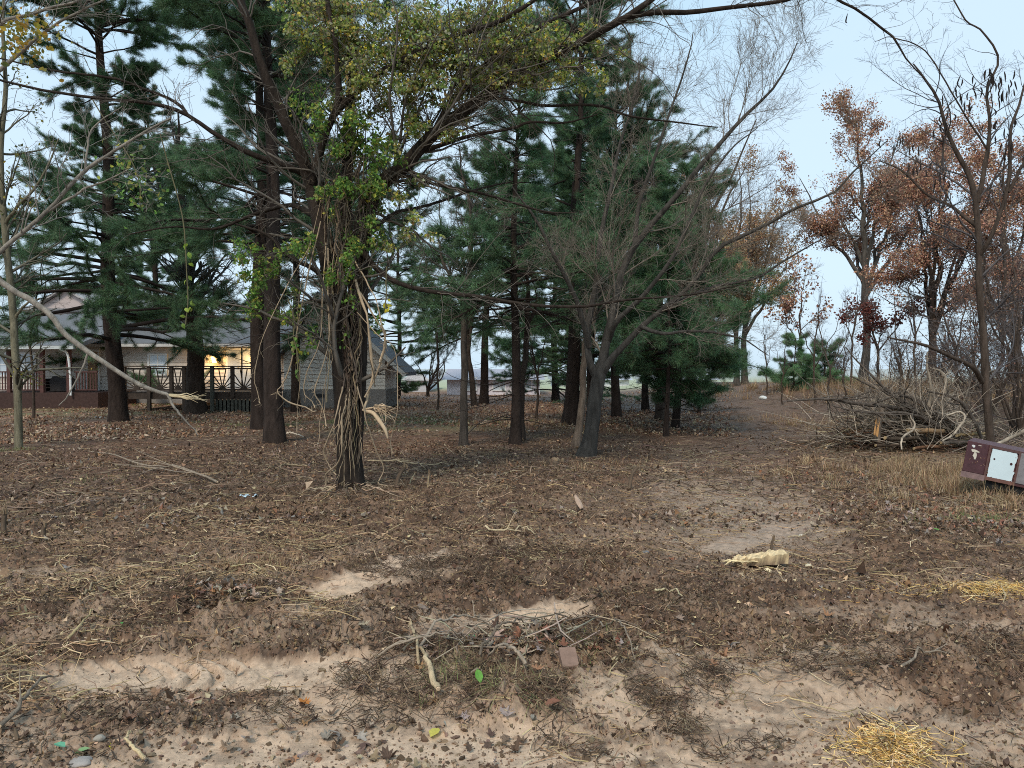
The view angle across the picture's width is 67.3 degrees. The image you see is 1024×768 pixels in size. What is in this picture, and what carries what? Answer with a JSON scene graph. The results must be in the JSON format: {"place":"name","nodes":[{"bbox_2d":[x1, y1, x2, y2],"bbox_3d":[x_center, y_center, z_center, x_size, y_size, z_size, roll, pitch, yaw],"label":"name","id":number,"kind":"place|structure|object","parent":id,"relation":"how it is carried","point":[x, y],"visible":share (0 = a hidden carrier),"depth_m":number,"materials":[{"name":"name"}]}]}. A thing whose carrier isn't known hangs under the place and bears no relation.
{"place":"outdoors","nodes":[
{"label":"outdoors","id":0,"kind":"place"},
{"bbox_2d":[0,369,1023,767],"bbox_3d":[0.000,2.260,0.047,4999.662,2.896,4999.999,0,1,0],"label":"ground","id":1,"kind":"structure","parent":0,"point":[264,663],"depth_m":4.75,"materials":[{"name":"brown soil"}]},
{"bbox_2d":[0,665,57,727],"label":"stick","id":2,"kind":"object","parent":1,"relation":"on","point":[4,721],"visible":1,"depth_m":3.50,"materials":[{"name":"wood"}]},
{"bbox_2d":[0,226,74,417],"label":"bare sapling","id":3,"kind":"object","parent":1,"relation":"on","point":[33,396],"visible":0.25,"depth_m":23.89,"materials":[{"name":"brown plant"}]},
{"bbox_2d":[0,0,98,448],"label":"leafy sapling","id":4,"kind":"object","parent":1,"relation":"on","point":[18,375],"visible":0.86,"depth_m":15.25,"materials":[{"name":"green plant"}]},
{"bbox_2d":[68,756,92,767],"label":"stone","id":5,"kind":"object","parent":1,"relation":"on","point":[81,761],"visible":1,"depth_m":3.12,"materials":[{"name":"white stone"}]},
{"bbox_2d":[0,0,204,434],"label":"edge tree","id":6,"kind":"object","parent":1,"relation":"on","point":[16,54],"visible":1,"depth_m":6.99,"materials":[{"name":"brown plant"}]},
{"bbox_2d":[33,73,229,388],"bbox_3d":[-16.507,-6.643,34.227,8.413,15.560,8.490,-1,1,-29],"label":"pine tree","id":7,"kind":"object","parent":1,"relation":"on","point":[155,270],"visible":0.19,"depth_m":33.81,"materials":[{"name":"green plant"}]},
{"bbox_2d":[88,450,218,482],"bbox_3d":[-6.195,1.119,12.209,1.219,0.453,5.668,-1,2,-39],"label":"stick","id":8,"kind":"object","parent":1,"relation":"on","point":[182,468],"visible":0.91,"depth_m":11.47,"materials":[{"name":"brown wood"}]},
{"bbox_2d":[0,0,327,421],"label":"pine tree","id":9,"kind":"object","parent":1,"relation":"on","point":[108,290],"visible":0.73,"depth_m":22.13,"materials":[{"name":"green plant"}]},
{"bbox_2d":[131,85,247,413],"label":"pine tree","id":10,"kind":"object","parent":1,"relation":"on","point":[195,381],"visible":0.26,"depth_m":26.51,"materials":[{"name":"green plant"}]},
{"bbox_2d":[124,366,283,411],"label":"wooden deck","id":11,"kind":"structure","parent":1,"relation":"on","point":[221,392],"depth_m":27.88,"materials":[{"name":"brown wood"}]},
{"bbox_2d":[0,291,415,408],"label":"house","id":12,"kind":"structure","parent":1,"relation":"on","point":[91,390],"depth_m":32.47,"materials":[{"name":"paint"}]},
{"bbox_2d":[45,375,74,390],"bbox_3d":[-18.319,-0.033,31.156,0.980,0.620,0.500,0,1,0],"label":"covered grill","id":13,"kind":"object","parent":12,"relation":"on","point":[55,383],"visible":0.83,"depth_m":30.91,"materials":[{"name":"black fabric"}]},
{"bbox_2d":[86,349,99,389],"bbox_3d":[-17.965,-0.595,32.960,0.572,1.780,0.110,0,1,0],"label":"door","id":14,"kind":"structure","parent":12,"relation":"in","point":[97,351],"depth_m":32.94,"materials":[{"name":"paint"}]},
{"bbox_2d":[147,354,167,374],"bbox_3d":[-15.196,-0.835,32.965,0.840,0.940,0.080,0,1,0],"label":"window","id":15,"kind":"structure","parent":12,"relation":"in","point":[152,359],"depth_m":32.97,"materials":[{"name":"glass"}]},
{"bbox_2d":[226,348,242,388],"bbox_3d":[-11.900,-0.620,32.959,0.709,1.830,0.110,0,1,0],"label":"door","id":16,"kind":"structure","parent":12,"relation":"in","point":[229,362],"depth_m":32.94,"materials":[{"name":"paint"}]},
{"bbox_2d":[241,348,250,388],"bbox_3d":[-11.297,-0.620,32.959,0.618,1.830,0.110,0,1,0],"label":"door","id":17,"kind":"structure","parent":12,"relation":"in","point":[245,356],"depth_m":32.94,"materials":[{"name":"paint"}]},
{"bbox_2d":[106,0,414,443],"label":"pine tree","id":18,"kind":"object","parent":1,"relation":"on","point":[274,430],"visible":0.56,"depth_m":16.12,"materials":[{"name":"green plant"}]},
{"bbox_2d":[92,0,447,429],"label":"pine tree","id":19,"kind":"object","parent":1,"relation":"on","point":[257,416],"visible":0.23,"depth_m":19.36,"materials":[{"name":"green plant"}]},
{"bbox_2d":[193,0,395,411],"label":"pine tree","id":20,"kind":"object","parent":1,"relation":"on","point":[294,389],"visible":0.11,"depth_m":27.65,"materials":[{"name":"green plant"}]},
{"bbox_2d":[310,140,477,398],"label":"pine tree","id":21,"kind":"object","parent":1,"relation":"on","point":[403,386],"visible":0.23,"depth_m":39.83,"materials":[{"name":"green plant"}]},
{"bbox_2d":[403,370,440,391],"bbox_3d":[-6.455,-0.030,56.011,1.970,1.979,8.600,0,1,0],"label":"house","id":22,"kind":"structure","parent":1,"relation":"on","point":[420,378],"depth_m":51.97,"materials":[{"name":"paint"}]},
{"bbox_2d":[395,210,450,409],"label":"bare sapling","id":23,"kind":"object","parent":1,"relation":"on","point":[438,391],"visible":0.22,"depth_m":29.91,"materials":[{"name":"brown plant"}]},
{"bbox_2d":[375,628,471,658],"bbox_3d":[-0.469,1.369,4.021,0.514,0.181,0.201,0,1,0],"label":"stick","id":24,"kind":"object","parent":1,"relation":"on","point":[401,642],"visible":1,"depth_m":4.00,"materials":[{"name":"wood"}]},
{"bbox_2d":[420,647,441,691],"bbox_3d":[-0.415,1.401,3.814,0.044,0.084,0.445,0,1,-17],"label":"stick","id":25,"kind":"object","parent":1,"relation":"on","point":[435,684],"visible":1,"depth_m":3.70,"materials":[{"name":"beige wood"}]},
{"bbox_2d":[412,348,460,396],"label":"yard tree","id":26,"kind":"object","parent":1,"relation":"on","point":[429,387],"visible":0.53,"depth_m":43.86,"materials":[{"name":"brown plant"}]},
{"bbox_2d":[428,193,480,406],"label":"tree","id":27,"kind":"object","parent":1,"relation":"on","point":[471,377],"visible":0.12,"depth_m":32.89,"materials":[{"name":"brown plant"}]},
{"bbox_2d":[419,600,494,648],"bbox_3d":[-0.331,1.368,4.330,0.155,0.166,0.675,1,2,39],"label":"stick","id":28,"kind":"object","parent":1,"relation":"on","point":[432,626],"visible":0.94,"depth_m":4.33,"materials":[{"name":"brown wood"}]},
{"bbox_2d":[411,143,519,445],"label":"pine tree","id":29,"kind":"object","parent":1,"relation":"on","point":[463,436],"visible":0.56,"depth_m":15.83,"materials":[{"name":"green plant"}]},
{"bbox_2d":[0,0,939,505],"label":"vine clad tree","id":30,"kind":"object","parent":1,"relation":"on","point":[350,472],"visible":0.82,"depth_m":9.46,"materials":[{"name":"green plant"}]},
{"bbox_2d":[92,100,169,228],"bbox_3d":[-4.584,-2.664,9.254,0.863,1.607,0.606,-1,1,-27],"label":"leafy vine","id":31,"kind":"object","parent":30,"relation":"hanging from","point":[140,205],"visible":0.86,"depth_m":9.25,"materials":[{"name":"green plant"}]},
{"bbox_2d":[160,133,194,328],"bbox_3d":[-4.032,-1.841,9.253,0.418,2.352,0.103,0,1,0],"label":"leafy vine","id":32,"kind":"object","parent":30,"relation":"hanging from","point":[188,254],"visible":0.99,"depth_m":9.25,"materials":[{"name":"green plant"}]},
{"bbox_2d":[288,298,302,380],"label":"leafy vine","id":33,"kind":"object","parent":30,"relation":"hanging from","point":[294,345],"visible":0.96,"depth_m":9.25,"materials":[{"name":"green plant"}]},
{"bbox_2d":[271,221,320,414],"bbox_3d":[-2.666,-0.810,9.473,0.626,2.380,0.169,0,1,14],"label":"hanging vine","id":34,"kind":"object","parent":30,"relation":"hanging from","point":[296,333],"visible":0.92,"depth_m":9.42,"materials":[{"name":"brown plant"}]},
{"bbox_2d":[310,248,329,426],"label":"hanging vine","id":35,"kind":"object","parent":30,"relation":"hanging from","point":[326,351],"visible":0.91,"depth_m":9.42,"materials":[{"name":"brown plant"}]},
{"bbox_2d":[354,279,375,410],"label":"hanging vine","id":36,"kind":"object","parent":30,"relation":"hanging from","point":[369,337],"visible":0.97,"depth_m":9.42,"materials":[{"name":"brown wood"}]},
{"bbox_2d":[355,285,386,397],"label":"hanging vine","id":37,"kind":"object","parent":30,"relation":"hanging from","point":[385,342],"visible":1,"depth_m":9.44,"materials":[{"name":"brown wood"}]},
{"bbox_2d":[206,0,636,465],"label":"climbing vine","id":38,"kind":"object","parent":30,"relation":"attached to","point":[410,34],"visible":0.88,"depth_m":9.47,"materials":[{"name":"green plant"}]},
{"bbox_2d":[387,142,559,403],"bbox_3d":[-1.506,-5.071,35.437,9.181,12.536,8.606,0,1,0],"label":"pine tree","id":39,"kind":"object","parent":1,"relation":"on","point":[452,331],"visible":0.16,"depth_m":35.19,"materials":[{"name":"green plant"}]},
{"bbox_2d":[442,369,544,394],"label":"house","id":40,"kind":"structure","parent":1,"relation":"on","point":[453,385],"depth_m":47.02,"materials":[{"name":"paint"}]},
{"bbox_2d":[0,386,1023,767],"bbox_3d":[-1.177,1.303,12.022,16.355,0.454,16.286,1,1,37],"label":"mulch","id":41,"kind":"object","parent":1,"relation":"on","point":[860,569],"visible":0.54,"depth_m":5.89,"materials":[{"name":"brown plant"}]},
{"bbox_2d":[0,381,1023,767],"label":"leaf litter","id":42,"kind":"object","parent":1,"relation":"on","point":[230,583],"visible":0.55,"depth_m":8.65,"materials":[{"name":"brown plant"}]},
{"bbox_2d":[0,402,1023,732],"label":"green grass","id":43,"kind":"structure","parent":1,"relation":"on","point":[446,672],"depth_m":3.87,"materials":[{"name":"plant"}]},
{"bbox_2d":[0,465,1023,766],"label":"root mat","id":44,"kind":"object","parent":1,"relation":"on","point":[650,695],"visible":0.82,"depth_m":4.05,"materials":[{"name":"brown plant"}]},
{"bbox_2d":[0,446,1023,767],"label":"straw litter","id":45,"kind":"object","parent":1,"relation":"on","point":[158,590],"visible":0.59,"depth_m":6.18,"materials":[{"name":"brown plant"}]},
{"bbox_2d":[0,497,1023,767],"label":"dirt clods","id":46,"kind":"object","parent":1,"relation":"on","point":[474,757],"visible":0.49,"depth_m":3.52,"materials":[{"name":"soil"}]},
{"bbox_2d":[373,8,656,444],"bbox_3d":[0.009,-3.088,15.832,5.943,9.235,4.875,0,1,0],"label":"pine tree","id":47,"kind":"object","parent":1,"relation":"on","point":[499,265],"visible":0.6,"depth_m":15.54,"materials":[{"name":"green plant"}]},
{"bbox_2d":[366,602,666,661],"bbox_3d":[0.003,1.343,4.201,1.662,0.273,0.767,0,1,0],"label":"pile of twigs","id":48,"kind":"object","parent":1,"relation":"on","point":[526,618],"visible":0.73,"depth_m":4.20,"materials":[{"name":"wood"}]},
{"bbox_2d":[510,213,540,440],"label":"bare tree","id":49,"kind":"object","parent":1,"relation":"on","point":[525,355],"visible":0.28,"depth_m":16.86,"materials":[{"name":"brown plant"}]},
{"bbox_2d":[509,294,555,420],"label":"bare sapling","id":50,"kind":"object","parent":1,"relation":"on","point":[531,352],"visible":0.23,"depth_m":23.89,"materials":[{"name":"brown plant"}]},
{"bbox_2d":[61,370,1023,573],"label":"dry grass","id":51,"kind":"structure","parent":1,"relation":"on","point":[952,480],"depth_m":11.16,"materials":[{"name":"plant"}]},
{"bbox_2d":[488,154,640,402],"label":"pine tree","id":52,"kind":"object","parent":1,"relation":"on","point":[558,382],"visible":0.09,"depth_m":39.00,"materials":[{"name":"green plant"}]},
{"bbox_2d":[558,647,578,671],"bbox_3d":[0.286,1.393,3.886,0.085,0.096,0.135,0,1,-7],"label":"brick","id":53,"kind":"object","parent":1,"relation":"on","point":[567,656],"visible":0.8,"depth_m":3.87,"materials":[{"name":"stone"}]},
{"bbox_2d":[491,86,672,407],"bbox_3d":[3.309,-5.799,31.822,8.668,14.121,7.758,0,1,0],"label":"pine tree","id":54,"kind":"object","parent":1,"relation":"on","point":[556,354],"visible":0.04,"depth_m":31.98,"materials":[{"name":"green plant"}]},
{"bbox_2d":[446,0,738,425],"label":"pine tree","id":55,"kind":"object","parent":1,"relation":"on","point":[568,182],"visible":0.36,"depth_m":21.06,"materials":[{"name":"green plant"}]},
{"bbox_2d":[558,205,642,446],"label":"bare tree","id":56,"kind":"object","parent":1,"relation":"on","point":[576,439],"visible":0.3,"depth_m":15.54,"materials":[{"name":"brown plant"}]},
{"bbox_2d":[480,34,724,416],"bbox_3d":[3.547,-5.210,25.713,7.711,13.183,7.048,1,2,42],"label":"pine tree","id":57,"kind":"object","parent":1,"relation":"on","point":[616,409],"visible":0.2,"depth_m":24.90,"materials":[{"name":"green plant"}]},
{"bbox_2d":[545,126,733,410],"bbox_3d":[4.936,-4.386,30.153,7.447,11.368,7.062,0,1,0],"label":"pine tree","id":58,"kind":"object","parent":1,"relation":"on","point":[645,399],"visible":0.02,"depth_m":29.98,"materials":[{"name":"green plant"}]},
{"bbox_2d":[595,208,752,436],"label":"pine tree","id":59,"kind":"object","parent":1,"relation":"on","point":[659,343],"visible":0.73,"depth_m":17.95,"materials":[{"name":"green plant"}]},
{"bbox_2d":[563,41,789,420],"bbox_3d":[4.348,-4.800,24.087,5.909,12.415,6.754,0,1,-20],"label":"pine tree","id":60,"kind":"object","parent":1,"relation":"on","point":[661,405],"visible":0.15,"depth_m":23.66,"materials":[{"name":"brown plant"}]},
{"bbox_2d":[588,152,797,429],"bbox_3d":[4.359,-2.451,20.025,5.176,7.883,5.885,0,1,0],"label":"cedar tree","id":61,"kind":"object","parent":1,"relation":"on","point":[733,365],"visible":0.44,"depth_m":19.65,"materials":[{"name":"green plant"}]},
{"bbox_2d":[477,0,932,457],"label":"bare tree","id":62,"kind":"object","parent":1,"relation":"on","point":[599,370],"visible":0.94,"depth_m":13.75,"materials":[{"name":"brown plant"}]},
{"bbox_2d":[685,274,753,412],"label":"cedar tree","id":63,"kind":"object","parent":1,"relation":"on","point":[721,376],"visible":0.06,"depth_m":26.84,"materials":[{"name":"green plant"}]},
{"bbox_2d":[679,138,808,384],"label":"oak tree","id":64,"kind":"object","parent":1,"relation":"on","point":[744,379],"visible":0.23,"depth_m":42.44,"materials":[{"name":"brown plant"}]},
{"bbox_2d":[698,153,793,385],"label":"oak tree","id":65,"kind":"object","parent":1,"relation":"on","point":[736,381],"visible":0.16,"depth_m":41.89,"materials":[{"name":"brown plant"}]},
{"bbox_2d":[724,549,788,571],"bbox_3d":[1.966,1.421,6.218,0.531,0.124,0.310,0,1,0],"label":"wood chunk","id":66,"kind":"object","parent":1,"relation":"on","point":[773,557],"visible":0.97,"depth_m":6.21,"materials":[{"name":"beige wood"}]},
{"bbox_2d":[772,321,805,404],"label":"bare sapling","id":67,"kind":"object","parent":1,"relation":"on","point":[785,357],"visible":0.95,"depth_m":28.04,"materials":[{"name":"brown plant"}]},
{"bbox_2d":[757,331,826,390],"bbox_3d":[12.518,-0.863,34.114,3.087,3.139,3.096,-1,2,-42],"label":"evergreen shrub","id":68,"kind":"object","parent":1,"relation":"on","point":[805,366],"visible":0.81,"depth_m":33.72,"materials":[{"name":"green plant"}]},
{"bbox_2d":[763,246,833,377],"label":"young oak","id":69,"kind":"object","parent":1,"relation":"on","point":[787,306],"visible":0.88,"depth_m":35.85,"materials":[{"name":"brown plant"}]},
{"bbox_2d":[781,337,859,386],"bbox_3d":[14.567,-0.673,36.184,2.894,3.228,3.284,-1,2,-39],"label":"evergreen shrub","id":70,"kind":"object","parent":1,"relation":"on","point":[823,371],"visible":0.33,"depth_m":35.76,"materials":[{"name":"green plant"}]},
{"bbox_2d":[798,272,851,411],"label":"bare sapling","id":71,"kind":"object","parent":1,"relation":"on","point":[822,347],"visible":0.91,"depth_m":24.14,"materials":[{"name":"brown plant"}]},
{"bbox_2d":[798,283,860,403],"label":"bare sapling","id":72,"kind":"object","parent":1,"relation":"on","point":[813,355],"visible":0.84,"depth_m":27.04,"materials":[{"name":"brown plant"}]},
{"bbox_2d":[810,307,861,413],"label":"bare sapling","id":73,"kind":"object","parent":1,"relation":"on","point":[843,361],"visible":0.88,"depth_m":21.96,"materials":[{"name":"brown plant"}]},
{"bbox_2d":[835,231,886,391],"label":"bare sapling","id":74,"kind":"object","parent":1,"relation":"on","point":[855,318],"visible":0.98,"depth_m":29.99,"materials":[{"name":"brown plant"}]},
{"bbox_2d":[858,323,900,395],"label":"bare sapling","id":75,"kind":"object","parent":1,"relation":"on","point":[891,349],"visible":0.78,"depth_m":19.07,"materials":[{"name":"brown plant"}]},
{"bbox_2d":[833,288,937,377],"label":"young oak","id":76,"kind":"object","parent":1,"relation":"on","point":[868,310],"visible":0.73,"depth_m":37.93,"materials":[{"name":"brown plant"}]},
{"bbox_2d":[755,335,1022,451],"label":"brush twigs","id":77,"kind":"object","parent":1,"relation":"on","point":[922,400],"visible":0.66,"depth_m":15.04,"materials":[{"name":"brown wood"}]},
{"bbox_2d":[832,394,931,435],"bbox_3d":[6.941,0.584,14.400,2.156,0.912,0.913,0,1,0],"label":"fallen limb","id":78,"kind":"object","parent":77,"relation":"on","point":[895,413],"visible":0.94,"depth_m":14.34,"materials":[{"name":"wood"}]},
{"bbox_2d":[922,383,982,437],"bbox_3d":[8.277,0.474,14.601,1.160,1.088,0.427,0,1,-7],"label":"fallen limb","id":79,"kind":"object","parent":77,"relation":"on","point":[969,415],"visible":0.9,"depth_m":14.48,"materials":[{"name":"brown wood"}]},
{"bbox_2d":[770,83,1008,380],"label":"oak tree","id":80,"kind":"object","parent":1,"relation":"on","point":[860,252],"visible":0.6,"depth_m":41.69,"materials":[{"name":"brown plant"}]},
{"bbox_2d":[867,275,918,390],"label":"bare sapling","id":81,"kind":"object","parent":1,"relation":"on","point":[900,356],"visible":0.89,"depth_m":24.01,"materials":[{"name":"brown plant"}]},
{"bbox_2d":[796,712,992,767],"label":"straw pile","id":82,"kind":"object","parent":1,"relation":"on","point":[897,748],"visible":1,"depth_m":3.16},
{"bbox_2d":[779,386,1021,449],"bbox_3d":[8.166,0.672,16.314,5.248,1.295,3.125,0,1,0],"label":"brush tangle","id":83,"kind":"object","parent":1,"relation":"on","point":[835,442],"visible":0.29,"depth_m":15.40,"materials":[{"name":"brown plant"}]},
{"bbox_2d":[787,383,947,436],"bbox_3d":[7.009,0.544,14.639,3.617,1.121,1.003,0,1,-22],"label":"fallen limb","id":84,"kind":"object","parent":83,"relation":"on","point":[844,399],"visible":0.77,"depth_m":14.56,"materials":[{"name":"brown wood"}]},
{"bbox_2d":[834,341,939,427],"bbox_3d":[7.278,-0.010,14.912,1.780,1.728,1.019,0,1,-16],"label":"fallen limb","id":85,"kind":"object","parent":83,"relation":"on","point":[882,385],"visible":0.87,"depth_m":14.93,"materials":[{"name":"wood"}]},
{"bbox_2d":[850,376,964,438],"bbox_3d":[7.772,0.456,14.925,2.294,1.242,0.783,0,1,-8],"label":"fallen limb","id":86,"kind":"object","parent":83,"relation":"on","point":[918,401],"visible":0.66,"depth_m":14.96,"materials":[{"name":"brown wood"}]},
{"bbox_2d":[778,573,1023,609],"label":"straw pile","id":87,"kind":"object","parent":1,"relation":"on","point":[990,587],"visible":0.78,"depth_m":5.44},
{"bbox_2d":[780,370,1023,452],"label":"brush undergrowth","id":88,"kind":"object","parent":1,"relation":"on","point":[1005,435],"visible":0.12,"depth_m":19.11,"materials":[{"name":"brown plant"}]},
{"bbox_2d":[875,327,940,384],"bbox_3d":[15.342,-0.867,29.828,2.120,2.809,2.031,0,1,-12],"label":"thicket shrub","id":89,"kind":"object","parent":1,"relation":"on","point":[903,358],"visible":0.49,"depth_m":29.86,"materials":[{"name":"brown plant"}]},
{"bbox_2d":[891,220,929,392],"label":"bare sapling","id":90,"kind":"object","parent":1,"relation":"on","point":[914,329],"visible":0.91,"depth_m":27.94,"materials":[{"name":"brown plant"}]},
{"bbox_2d":[845,0,1023,441],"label":"pod tree","id":91,"kind":"object","parent":1,"relation":"on","point":[983,377],"visible":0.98,"depth_m":13.95,"materials":[{"name":"brown plant"}]},
{"bbox_2d":[911,312,963,390],"bbox_3d":[15.654,-1.003,28.070,2.171,3.216,1.888,-1,2,-43],"label":"thicket shrub","id":92,"kind":"object","parent":1,"relation":"on","point":[931,366],"visible":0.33,"depth_m":28.02,"materials":[{"name":"brown plant"}]},
{"bbox_2d":[853,129,1023,379],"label":"oak tree","id":93,"kind":"object","parent":1,"relation":"on","point":[921,261],"visible":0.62,"depth_m":33.35,"materials":[{"name":"brown plant"}]},
{"bbox_2d":[890,228,988,415],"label":"bare sapling","id":94,"kind":"object","parent":1,"relation":"on","point":[952,338],"visible":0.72,"depth_m":20.98,"materials":[{"name":"brown plant"}]},
{"bbox_2d":[904,258,1023,414],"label":"thicket shrub","id":95,"kind":"object","parent":1,"relation":"on","point":[995,401],"visible":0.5,"depth_m":19.23,"materials":[{"name":"brown plant"}]},
{"bbox_2d":[917,295,1021,399],"bbox_3d":[14.216,-1.010,23.939,2.956,3.731,1.870,0,1,19],"label":"thicket shrub","id":96,"kind":"object","parent":1,"relation":"on","point":[944,356],"visible":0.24,"depth_m":23.97,"materials":[{"name":"brown plant"}]},
{"bbox_2d":[922,182,1023,375],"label":"thicket shrub","id":97,"kind":"object","parent":1,"relation":"on","point":[1015,262],"visible":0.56,"depth_m":23.65,"materials":[{"name":"brown plant"}]},
{"bbox_2d":[926,257,1023,444],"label":"thicket shrub","id":98,"kind":"object","parent":1,"relation":"on","point":[1018,423],"visible":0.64,"depth_m":15.97,"materials":[{"name":"brown plant"}]},
{"bbox_2d":[946,123,1023,386],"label":"oak tree","id":99,"kind":"object","parent":1,"relation":"on","point":[979,155],"visible":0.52,"depth_m":29.98,"materials":[{"name":"brown plant"}]},
{"bbox_2d":[947,168,1023,388],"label":"bare sapling","id":100,"kind":"object","parent":1,"relation":"on","point":[1004,256],"visible":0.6,"depth_m":23.85,"materials":[{"name":"brown plant"}]},
{"bbox_2d":[949,212,1023,432],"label":"bare sapling","id":101,"kind":"object","parent":1,"relation":"on","point":[1017,349],"visible":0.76,"depth_m":16.91,"materials":[{"name":"brown plant"}]},
{"bbox_2d":[960,438,1023,494],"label":"cabinet","id":102,"kind":"object","parent":1,"relation":"on","point":[991,463],"visible":0.9,"depth_m":9.40,"materials":[{"name":"paint"}]},
{"bbox_2d":[965,228,1023,374],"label":"thicket shrub","id":103,"kind":"object","parent":1,"relation":"on","point":[1010,299],"visible":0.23,"depth_m":19.50,"materials":[{"name":"brown plant"}]},
{"bbox_2d":[0,0,1023,368],"label":"sky","id":104,"kind":"structure","parent":0,"point":[808,137],"materials":[{"name":"blue"}]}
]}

